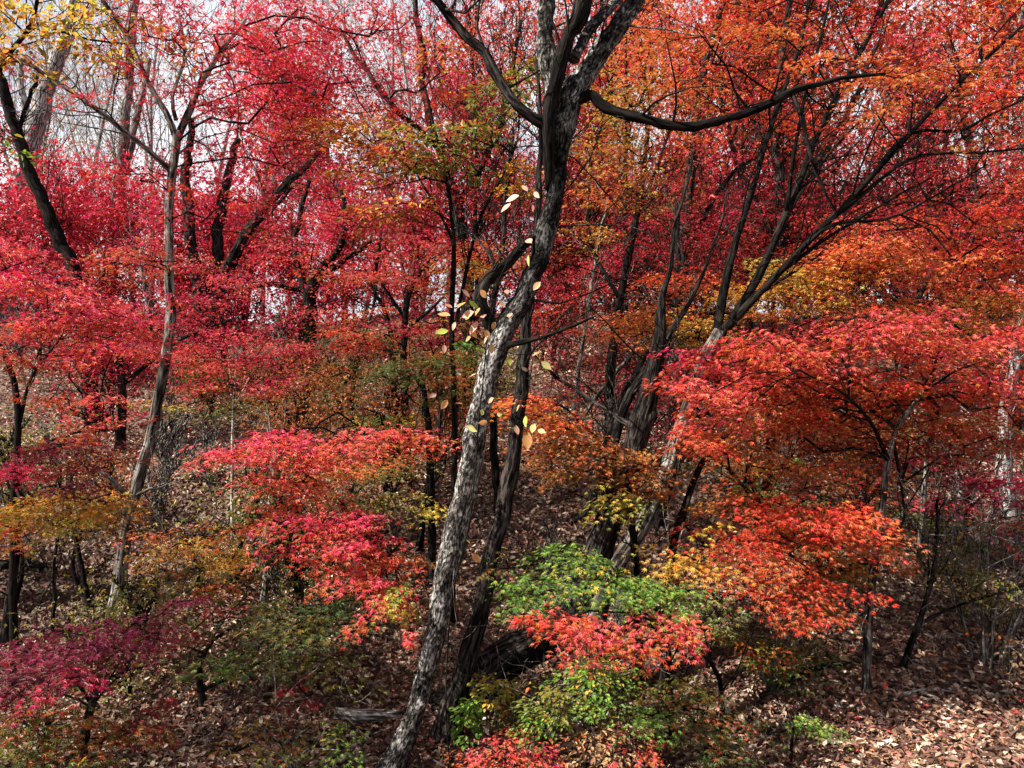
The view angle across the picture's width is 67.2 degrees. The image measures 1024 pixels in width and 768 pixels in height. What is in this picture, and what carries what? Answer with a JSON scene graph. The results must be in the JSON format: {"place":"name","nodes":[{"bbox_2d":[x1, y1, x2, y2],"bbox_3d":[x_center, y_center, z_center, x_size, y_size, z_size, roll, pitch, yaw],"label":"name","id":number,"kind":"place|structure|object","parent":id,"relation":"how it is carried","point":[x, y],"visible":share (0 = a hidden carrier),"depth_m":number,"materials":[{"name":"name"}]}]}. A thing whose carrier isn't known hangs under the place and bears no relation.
{"place":"outdoors","nodes":[
{"label":"outdoors","id":0,"kind":"place"},
{"bbox_2d":[0,303,1023,767],"bbox_3d":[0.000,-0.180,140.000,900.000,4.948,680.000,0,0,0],"label":"ground","id":1,"kind":"structure","parent":0,"point":[476,569],"depth_m":6.92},
{"bbox_2d":[0,0,80,327],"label":"bare tree","id":2,"kind":"object","parent":1,"relation":"on","point":[59,62],"visible":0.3,"depth_m":17.38,"materials":[{"name":"grey plant"}]},
{"bbox_2d":[0,22,107,433],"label":"leaning tree","id":3,"kind":"object","parent":1,"relation":"on","point":[52,223],"visible":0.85,"depth_m":10.45,"materials":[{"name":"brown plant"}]},
{"bbox_2d":[0,382,135,536],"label":"maple seedling","id":4,"kind":"object","parent":1,"relation":"on","point":[5,444],"visible":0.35,"depth_m":7.43,"materials":[{"name":"red plant"}]},
{"bbox_2d":[0,126,136,362],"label":"distant sapling","id":5,"kind":"object","parent":1,"relation":"on","point":[68,212],"visible":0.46,"depth_m":12.88,"materials":[{"name":"red plant"}]},
{"bbox_2d":[0,407,162,649],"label":"maple sapling","id":6,"kind":"object","parent":1,"relation":"on","point":[21,514],"visible":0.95,"depth_m":4.76,"materials":[{"name":"orange plant"}]},
{"bbox_2d":[0,384,177,611],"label":"maple sapling","id":7,"kind":"object","parent":1,"relation":"on","point":[55,447],"visible":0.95,"depth_m":4.57,"materials":[{"name":"red plant"}]},
{"bbox_2d":[0,614,183,767],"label":"maple sapling","id":8,"kind":"object","parent":1,"relation":"on","point":[47,750],"visible":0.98,"depth_m":3.63,"materials":[{"name":"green plant"}]},
{"bbox_2d":[35,0,160,281],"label":"bare tree","id":9,"kind":"object","parent":1,"relation":"on","point":[86,135],"visible":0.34,"depth_m":25.91,"materials":[{"name":"grey plant"}]},
{"bbox_2d":[24,0,177,334],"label":"bare tree","id":10,"kind":"object","parent":1,"relation":"on","point":[126,104],"visible":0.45,"depth_m":16.44,"materials":[{"name":"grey plant"}]},
{"bbox_2d":[20,139,182,342],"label":"distant sapling","id":11,"kind":"object","parent":1,"relation":"on","point":[122,203],"visible":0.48,"depth_m":14.34,"materials":[{"name":"red plant"}]},
{"bbox_2d":[0,235,207,704],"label":"maple tree","id":12,"kind":"object","parent":1,"relation":"on","point":[47,328],"visible":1,"depth_m":4.79,"materials":[{"name":"red plant"}]},
{"bbox_2d":[0,571,218,765],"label":"maple sapling","id":13,"kind":"object","parent":1,"relation":"on","point":[100,645],"visible":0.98,"depth_m":3.63,"materials":[{"name":"purple plant"}]},
{"bbox_2d":[0,0,227,246],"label":"broadleaf tree","id":14,"kind":"object","parent":1,"relation":"on","point":[7,55],"visible":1,"depth_m":4.98,"materials":[{"name":"yellow plant"}]},
{"bbox_2d":[4,291,224,444],"bbox_3d":[-5.203,-0.337,10.111,2.773,2.334,2.809,0,0,39],"label":"maple seedling","id":15,"kind":"object","parent":1,"relation":"on","point":[110,375],"visible":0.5,"depth_m":9.86,"materials":[{"name":"red plant"}]},
{"bbox_2d":[1,527,265,728],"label":"maple seedling","id":16,"kind":"object","parent":1,"relation":"on","point":[139,605],"visible":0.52,"depth_m":5.26,"materials":[{"name":"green plant"}]},
{"bbox_2d":[0,239,303,454],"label":"maple tree","id":17,"kind":"object","parent":1,"relation":"on","point":[122,384],"visible":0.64,"depth_m":9.40,"materials":[{"name":"red plant"}]},
{"bbox_2d":[122,396,199,549],"bbox_3d":[-3.367,0.890,7.426,0.485,1.571,0.628,0,0,27],"label":"dry brush","id":18,"kind":"object","parent":1,"relation":"on","point":[158,500],"visible":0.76,"depth_m":7.37,"materials":[{"name":"grey plant"}]},
{"bbox_2d":[84,176,249,385],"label":"distant sapling","id":19,"kind":"object","parent":1,"relation":"on","point":[180,278],"visible":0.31,"depth_m":13.13,"materials":[{"name":"red plant"}]},
{"bbox_2d":[108,439,281,612],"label":"maple sapling","id":20,"kind":"object","parent":1,"relation":"on","point":[206,561],"visible":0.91,"depth_m":5.35,"materials":[{"name":"orange plant"}]},
{"bbox_2d":[101,0,299,312],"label":"bare tree","id":21,"kind":"object","parent":1,"relation":"on","point":[150,112],"visible":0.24,"depth_m":20.38,"materials":[{"name":"grey plant"}]},
{"bbox_2d":[93,252,321,403],"bbox_3d":[-4.384,-0.768,11.475,2.955,2.488,2.994,0,0,10],"label":"maple seedling","id":22,"kind":"object","parent":1,"relation":"on","point":[235,311],"visible":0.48,"depth_m":11.62,"materials":[{"name":"red plant"}]},
{"bbox_2d":[128,145,301,337],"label":"distant sapling","id":23,"kind":"object","parent":1,"relation":"on","point":[205,207],"visible":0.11,"depth_m":16.80,"materials":[{"name":"red plant"}]},
{"bbox_2d":[0,0,450,614],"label":"maple tree","id":24,"kind":"object","parent":1,"relation":"on","point":[170,300],"visible":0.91,"depth_m":6.26,"materials":[{"name":"red plant"}]},
{"bbox_2d":[92,0,358,340],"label":"maple","id":25,"kind":"object","parent":1,"relation":"on","point":[247,140],"visible":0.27,"depth_m":18.23,"materials":[{"name":"red plant"}]},
{"bbox_2d":[127,338,335,552],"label":"maple sapling","id":26,"kind":"object","parent":1,"relation":"on","point":[213,367],"visible":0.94,"depth_m":6.80,"materials":[{"name":"red plant"}]},
{"bbox_2d":[82,4,383,393],"bbox_3d":[-4.201,-2.988,12.231,3.814,6.378,4.521,0,0,37],"label":"maple tree","id":27,"kind":"object","parent":1,"relation":"on","point":[283,189],"visible":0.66,"depth_m":12.80,"materials":[{"name":"red plant"}]},
{"bbox_2d":[157,167,319,370],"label":"distant sapling","id":28,"kind":"object","parent":1,"relation":"on","point":[248,250],"visible":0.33,"depth_m":14.92,"materials":[{"name":"red plant"}]},
{"bbox_2d":[82,498,406,728],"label":"maple sapling","id":29,"kind":"object","parent":1,"relation":"on","point":[320,613],"visible":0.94,"depth_m":4.34,"materials":[{"name":"green plant"}]},
{"bbox_2d":[126,410,433,639],"bbox_3d":[-1.771,1.146,6.313,2.442,1.858,2.413,0,0,12],"label":"maple seedling","id":30,"kind":"object","parent":1,"relation":"on","point":[297,574],"visible":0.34,"depth_m":6.13,"materials":[{"name":"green plant"}]},
{"bbox_2d":[188,345,382,479],"bbox_3d":[-2.508,0.327,8.778,2.423,1.559,2.126,0,0,1],"label":"maple seedling","id":31,"kind":"object","parent":1,"relation":"on","point":[299,417],"visible":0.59,"depth_m":8.74,"materials":[{"name":"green plant"}]},
{"bbox_2d":[198,606,397,767],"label":"shrub","id":32,"kind":"object","parent":1,"relation":"on","point":[287,759],"visible":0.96,"depth_m":3.95,"materials":[{"name":"green plant"}]},
{"bbox_2d":[238,197,364,369],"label":"distant sapling","id":33,"kind":"object","parent":1,"relation":"on","point":[290,277],"visible":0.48,"depth_m":13.73,"materials":[{"name":"red plant"}]},
{"bbox_2d":[159,163,447,394],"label":"maple tree","id":34,"kind":"object","parent":1,"relation":"on","point":[309,291],"visible":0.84,"depth_m":11.83,"materials":[{"name":"red plant"}]},
{"bbox_2d":[193,0,437,325],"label":"maple","id":35,"kind":"object","parent":1,"relation":"on","point":[332,181],"visible":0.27,"depth_m":19.09,"materials":[{"name":"red plant"}]},
{"bbox_2d":[261,327,410,437],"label":"maple seedling","id":36,"kind":"object","parent":1,"relation":"on","point":[340,408],"visible":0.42,"depth_m":9.73,"materials":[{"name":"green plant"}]},
{"bbox_2d":[178,348,501,650],"bbox_3d":[-1.096,1.002,5.702,2.561,2.596,3.752,0,0,-25],"label":"maple tree","id":37,"kind":"object","parent":1,"relation":"on","point":[374,550],"visible":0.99,"depth_m":4.49,"materials":[{"name":"red plant"}]},
{"bbox_2d":[279,149,412,334],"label":"distant sapling","id":38,"kind":"object","parent":1,"relation":"on","point":[337,229],"visible":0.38,"depth_m":15.20,"materials":[{"name":"red plant"}]},
{"bbox_2d":[244,233,506,426],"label":"maple tree","id":39,"kind":"object","parent":1,"relation":"on","point":[385,316],"visible":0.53,"depth_m":9.78,"materials":[{"name":"red plant"}]},
{"bbox_2d":[289,0,478,316],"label":"bare tree","id":40,"kind":"object","parent":1,"relation":"on","point":[407,104],"visible":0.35,"depth_m":18.53,"materials":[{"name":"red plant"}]},
{"bbox_2d":[277,324,505,506],"bbox_3d":[-1.236,0.400,7.767,2.577,1.889,2.937,0,0,-31],"label":"maple seedling","id":41,"kind":"object","parent":1,"relation":"on","point":[399,412],"visible":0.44,"depth_m":7.63,"materials":[{"name":"green plant"}]},
{"bbox_2d":[292,305,504,614],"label":"maple tree","id":42,"kind":"object","parent":1,"relation":"on","point":[431,515],"visible":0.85,"depth_m":6.08,"materials":[{"name":"red plant"}]},
{"bbox_2d":[284,214,527,487],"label":"maple tree","id":43,"kind":"object","parent":1,"relation":"on","point":[410,289],"visible":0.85,"depth_m":7.70,"materials":[{"name":"red plant"}]},
{"bbox_2d":[345,158,494,346],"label":"distant sapling","id":44,"kind":"object","parent":1,"relation":"on","point":[415,228],"visible":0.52,"depth_m":13.85,"materials":[{"name":"red plant"}]},
{"bbox_2d":[276,0,574,412],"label":"maple tree","id":45,"kind":"object","parent":1,"relation":"on","point":[408,120],"visible":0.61,"depth_m":9.90,"materials":[{"name":"red plant"}]},
{"bbox_2d":[278,24,576,624],"bbox_3d":[-0.782,-0.589,6.023,2.483,5.134,1.575,0,0,28],"label":"broadleaf tree","id":46,"kind":"object","parent":1,"relation":"on","point":[418,168],"visible":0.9,"depth_m":5.94,"materials":[{"name":"green plant"}]},
{"bbox_2d":[341,1,532,310],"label":"maple","id":47,"kind":"object","parent":1,"relation":"on","point":[432,72],"visible":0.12,"depth_m":21.80,"materials":[{"name":"red plant"}]},
{"bbox_2d":[347,0,558,342],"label":"slim maple","id":48,"kind":"object","parent":1,"relation":"on","point":[419,104],"visible":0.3,"depth_m":13.67,"materials":[{"name":"red plant"}]},
{"bbox_2d":[430,186,551,767],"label":"climbing vine","id":49,"kind":"object","parent":1,"relation":"on","point":[527,437],"visible":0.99,"depth_m":3.88,"materials":[{"name":"yellow plant"}]},
{"bbox_2d":[341,0,641,413],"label":"slim maple","id":50,"kind":"object","parent":1,"relation":"on","point":[474,213],"visible":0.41,"depth_m":10.33,"materials":[{"name":"red plant"}]},
{"bbox_2d":[394,72,603,512],"bbox_3d":[-0.088,-0.831,7.351,1.694,4.333,1.762,0,0,-36],"label":"slim tree","id":51,"kind":"object","parent":1,"relation":"on","point":[495,469],"visible":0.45,"depth_m":7.57,"materials":[{"name":"brown plant"}]},
{"bbox_2d":[443,686,567,767],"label":"maple seedling","id":52,"kind":"object","parent":1,"relation":"on","point":[503,761],"visible":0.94,"depth_m":3.93,"materials":[{"name":"red plant"}]},
{"bbox_2d":[0,302,1023,486],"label":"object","id":53,"kind":"object","parent":1,"relation":"on","point":[129,434],"visible":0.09,"depth_m":11.01,"materials":[{"name":"brown plant"}]},
{"bbox_2d":[0,338,1023,767],"bbox_3d":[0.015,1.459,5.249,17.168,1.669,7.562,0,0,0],"label":"fallen leaves","id":54,"kind":"object","parent":1,"relation":"on","point":[722,673],"depth_m":5.38,"materials":[{"name":"brown plant"}]},
{"bbox_2d":[440,596,615,767],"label":"shrub","id":55,"kind":"object","parent":1,"relation":"on","point":[471,707],"visible":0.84,"depth_m":4.49,"materials":[{"name":"green plant"}]},
{"bbox_2d":[491,257,643,386],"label":"maple seedling","id":56,"kind":"object","parent":1,"relation":"on","point":[567,289],"visible":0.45,"depth_m":11.38,"materials":[{"name":"red plant"}]},
{"bbox_2d":[472,140,664,369],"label":"distant sapling","id":57,"kind":"object","parent":1,"relation":"on","point":[575,261],"visible":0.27,"depth_m":12.34,"materials":[{"name":"red plant"}]},
{"bbox_2d":[425,0,736,752],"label":"leaning tree","id":58,"kind":"object","parent":1,"relation":"on","point":[457,689],"visible":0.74,"depth_m":4.62,"materials":[{"name":"brown plant"}]},
{"bbox_2d":[422,0,762,432],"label":"maple tree","id":59,"kind":"object","parent":1,"relation":"on","point":[641,200],"visible":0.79,"depth_m":7.78,"materials":[{"name":"orange plant"}]},
{"bbox_2d":[464,0,722,323],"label":"maple","id":60,"kind":"object","parent":1,"relation":"on","point":[607,129],"visible":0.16,"depth_m":16.11,"materials":[{"name":"red plant"}]},
{"bbox_2d":[445,530,779,767],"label":"shrub","id":61,"kind":"object","parent":1,"relation":"on","point":[591,735],"visible":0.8,"depth_m":4.19,"materials":[{"name":"green plant"}]},
{"bbox_2d":[428,121,801,722],"bbox_3d":[0.879,0.118,5.640,2.711,4.628,1.840,0,0,10],"label":"leaning tree","id":62,"kind":"object","parent":1,"relation":"on","point":[601,538],"visible":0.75,"depth_m":5.14,"materials":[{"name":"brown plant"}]},
{"bbox_2d":[548,88,687,483],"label":"thin sapling","id":63,"kind":"object","parent":1,"relation":"on","point":[587,314],"visible":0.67,"depth_m":8.19,"materials":[{"name":"brown plant"}]},
{"bbox_2d":[419,0,825,417],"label":"slim maple","id":64,"kind":"object","parent":1,"relation":"on","point":[628,134],"visible":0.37,"depth_m":9.91,"materials":[{"name":"orange plant"}]},
{"bbox_2d":[490,349,765,688],"bbox_3d":[0.691,0.960,5.211,1.806,2.507,2.082,0,0,0],"label":"maple tree","id":65,"kind":"object","parent":1,"relation":"on","point":[536,403],"visible":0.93,"depth_m":4.88,"materials":[{"name":"orange plant"}]},
{"bbox_2d":[560,163,701,344],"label":"distant sapling","id":66,"kind":"object","parent":1,"relation":"on","point":[632,266],"visible":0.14,"depth_m":12.19,"materials":[{"name":"red plant"}]},
{"bbox_2d":[476,483,792,745],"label":"maple sapling","id":67,"kind":"object","parent":1,"relation":"on","point":[658,594],"visible":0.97,"depth_m":4.15,"materials":[{"name":"green plant"}]},
{"bbox_2d":[549,295,723,525],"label":"slim tree","id":68,"kind":"object","parent":1,"relation":"on","point":[638,368],"visible":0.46,"depth_m":7.47,"materials":[{"name":"brown plant"}]},
{"bbox_2d":[499,514,821,763],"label":"maple sapling","id":69,"kind":"object","parent":1,"relation":"on","point":[609,643],"visible":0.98,"depth_m":3.74,"materials":[{"name":"red plant"}]},
{"bbox_2d":[557,0,771,197],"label":"maple","id":70,"kind":"object","parent":1,"relation":"on","point":[670,117],"visible":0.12,"depth_m":17.04,"materials":[{"name":"orange plant"}]},
{"bbox_2d":[518,8,822,434],"bbox_3d":[1.770,-1.992,9.356,3.268,5.364,3.352,0,0,36],"label":"maple tree","id":71,"kind":"object","parent":1,"relation":"on","point":[687,218],"visible":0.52,"depth_m":9.41,"materials":[{"name":"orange plant"}]},
{"bbox_2d":[604,124,756,534],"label":"slim tree","id":72,"kind":"object","parent":1,"relation":"on","point":[659,522],"visible":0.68,"depth_m":7.17,"materials":[{"name":"brown plant"}]},
{"bbox_2d":[568,576,822,767],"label":"maple sapling","id":73,"kind":"object","parent":1,"relation":"on","point":[706,741],"visible":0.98,"depth_m":3.91,"materials":[{"name":"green plant"}]},
{"bbox_2d":[375,0,1023,767],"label":"gnarled tree","id":74,"kind":"object","parent":1,"relation":"on","point":[565,100],"visible":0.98,"depth_m":4.20,"materials":[{"name":"grey plant"}]},
{"bbox_2d":[628,161,793,350],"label":"distant sapling","id":75,"kind":"object","parent":1,"relation":"on","point":[722,230],"visible":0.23,"depth_m":11.66,"materials":[{"name":"red plant"}]},
{"bbox_2d":[506,313,931,697],"bbox_3d":[1.353,0.873,4.716,2.463,2.688,1.741,0,0,-21],"label":"maple tree","id":76,"kind":"object","parent":1,"relation":"on","point":[858,529],"visible":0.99,"depth_m":4.48,"materials":[{"name":"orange plant"}]},
{"bbox_2d":[569,0,923,327],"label":"maple","id":77,"kind":"object","parent":1,"relation":"on","point":[762,92],"visible":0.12,"depth_m":14.69,"materials":[{"name":"orange plant"}]},
{"bbox_2d":[642,0,865,344],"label":"slim maple","id":78,"kind":"object","parent":1,"relation":"on","point":[742,124],"visible":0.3,"depth_m":12.86,"materials":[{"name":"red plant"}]},
{"bbox_2d":[675,625,864,764],"bbox_3d":[1.375,1.689,4.212,1.040,0.921,0.541,0,0,5],"label":"maple seedling","id":79,"kind":"object","parent":1,"relation":"on","point":[798,720],"visible":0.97,"depth_m":4.09,"materials":[{"name":"green plant"}]},
{"bbox_2d":[664,0,887,342],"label":"slim maple","id":80,"kind":"object","parent":1,"relation":"on","point":[790,152],"visible":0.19,"depth_m":13.71,"materials":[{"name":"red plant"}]},
{"bbox_2d":[648,0,928,336],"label":"maple","id":81,"kind":"object","parent":1,"relation":"on","point":[812,48],"visible":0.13,"depth_m":14.53,"materials":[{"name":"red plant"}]},
{"bbox_2d":[575,152,1023,550],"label":"maple tree","id":82,"kind":"object","parent":1,"relation":"on","point":[819,294],"visible":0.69,"depth_m":6.11,"materials":[{"name":"orange plant"}]},
{"bbox_2d":[577,0,1023,672],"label":"maple tree","id":83,"kind":"object","parent":1,"relation":"on","point":[745,302],"visible":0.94,"depth_m":5.42,"materials":[{"name":"orange plant"}]},
{"bbox_2d":[715,154,892,333],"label":"distant sapling","id":84,"kind":"object","parent":1,"relation":"on","point":[759,230],"visible":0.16,"depth_m":13.14,"materials":[{"name":"red plant"}]},
{"bbox_2d":[677,503,946,703],"bbox_3d":[1.896,1.441,5.027,1.476,1.372,1.560,0,0,-38],"label":"shrub","id":85,"kind":"object","parent":1,"relation":"on","point":[757,657],"visible":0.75,"depth_m":4.88,"materials":[{"name":"green plant"}]},
{"bbox_2d":[635,0,1013,411],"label":"maple tree","id":86,"kind":"object","parent":1,"relation":"on","point":[775,147],"visible":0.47,"depth_m":9.99,"materials":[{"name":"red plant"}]},
{"bbox_2d":[727,9,932,379],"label":"slim maple","id":87,"kind":"object","parent":1,"relation":"on","point":[834,178],"visible":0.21,"depth_m":11.44,"materials":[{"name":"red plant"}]},
{"bbox_2d":[642,193,1023,698],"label":"maple tree","id":88,"kind":"object","parent":1,"relation":"on","point":[770,368],"visible":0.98,"depth_m":4.81,"materials":[{"name":"red plant"}]},
{"bbox_2d":[727,286,1023,576],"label":"maple sapling","id":89,"kind":"object","parent":1,"relation":"on","point":[923,498],"visible":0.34,"depth_m":6.21,"materials":[{"name":"red plant"}]},
{"bbox_2d":[786,412,969,525],"bbox_3d":[3.333,0.843,7.266,1.884,1.212,1.653,0,0,-22],"label":"maple seedling","id":90,"kind":"object","parent":1,"relation":"on","point":[877,490],"visible":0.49,"depth_m":7.25,"materials":[{"name":"red plant"}]},
{"bbox_2d":[780,160,1023,455],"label":"maple tree","id":91,"kind":"object","parent":1,"relation":"on","point":[923,287],"visible":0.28,"depth_m":8.15,"materials":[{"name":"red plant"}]},
{"bbox_2d":[803,40,1022,416],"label":"slim maple","id":92,"kind":"object","parent":1,"relation":"on","point":[893,291],"visible":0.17,"depth_m":10.21,"materials":[{"name":"red plant"}]},
{"bbox_2d":[805,0,1023,332],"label":"maple","id":93,"kind":"object","parent":1,"relation":"on","point":[953,16],"visible":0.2,"depth_m":17.27,"materials":[{"name":"red plant"}]},
{"bbox_2d":[814,20,1023,452],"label":"slim maple","id":94,"kind":"object","parent":1,"relation":"on","point":[929,193],"visible":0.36,"depth_m":8.94,"materials":[{"name":"red plant"}]},
{"bbox_2d":[815,0,1023,327],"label":"maple","id":95,"kind":"object","parent":1,"relation":"on","point":[1015,20],"visible":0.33,"depth_m":14.31,"materials":[{"name":"red plant"}]},
{"bbox_2d":[816,417,1023,670],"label":"shrub","id":96,"kind":"object","parent":1,"relation":"on","point":[1004,642],"visible":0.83,"depth_m":5.17,"materials":[{"name":"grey plant"}]},
{"bbox_2d":[835,11,1023,430],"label":"maple tree","id":97,"kind":"object","parent":1,"relation":"on","point":[979,204],"visible":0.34,"depth_m":9.11,"materials":[{"name":"red plant"}]},
{"bbox_2d":[838,1,1023,374],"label":"slim maple","id":98,"kind":"object","parent":1,"relation":"on","point":[934,192],"visible":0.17,"depth_m":11.95,"materials":[{"name":"red plant"}]},
{"bbox_2d":[845,357,1023,673],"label":"maple sapling","id":99,"kind":"object","parent":1,"relation":"on","point":[904,662],"visible":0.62,"depth_m":5.08,"materials":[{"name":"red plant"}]},
{"bbox_2d":[846,428,1023,563],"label":"maple sapling","id":100,"kind":"object","parent":1,"relation":"on","point":[993,483],"visible":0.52,"depth_m":6.54,"materials":[{"name":"red plant"}]},
{"bbox_2d":[940,142,1023,325],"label":"distant sapling","id":101,"kind":"object","parent":1,"relation":"on","point":[1021,254],"visible":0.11,"depth_m":13.18,"materials":[{"name":"red plant"}]},
{"bbox_2d":[0,0,1023,323],"label":"sky","id":102,"kind":"structure","parent":0,"point":[207,4],"materials":[{"name":"white"}]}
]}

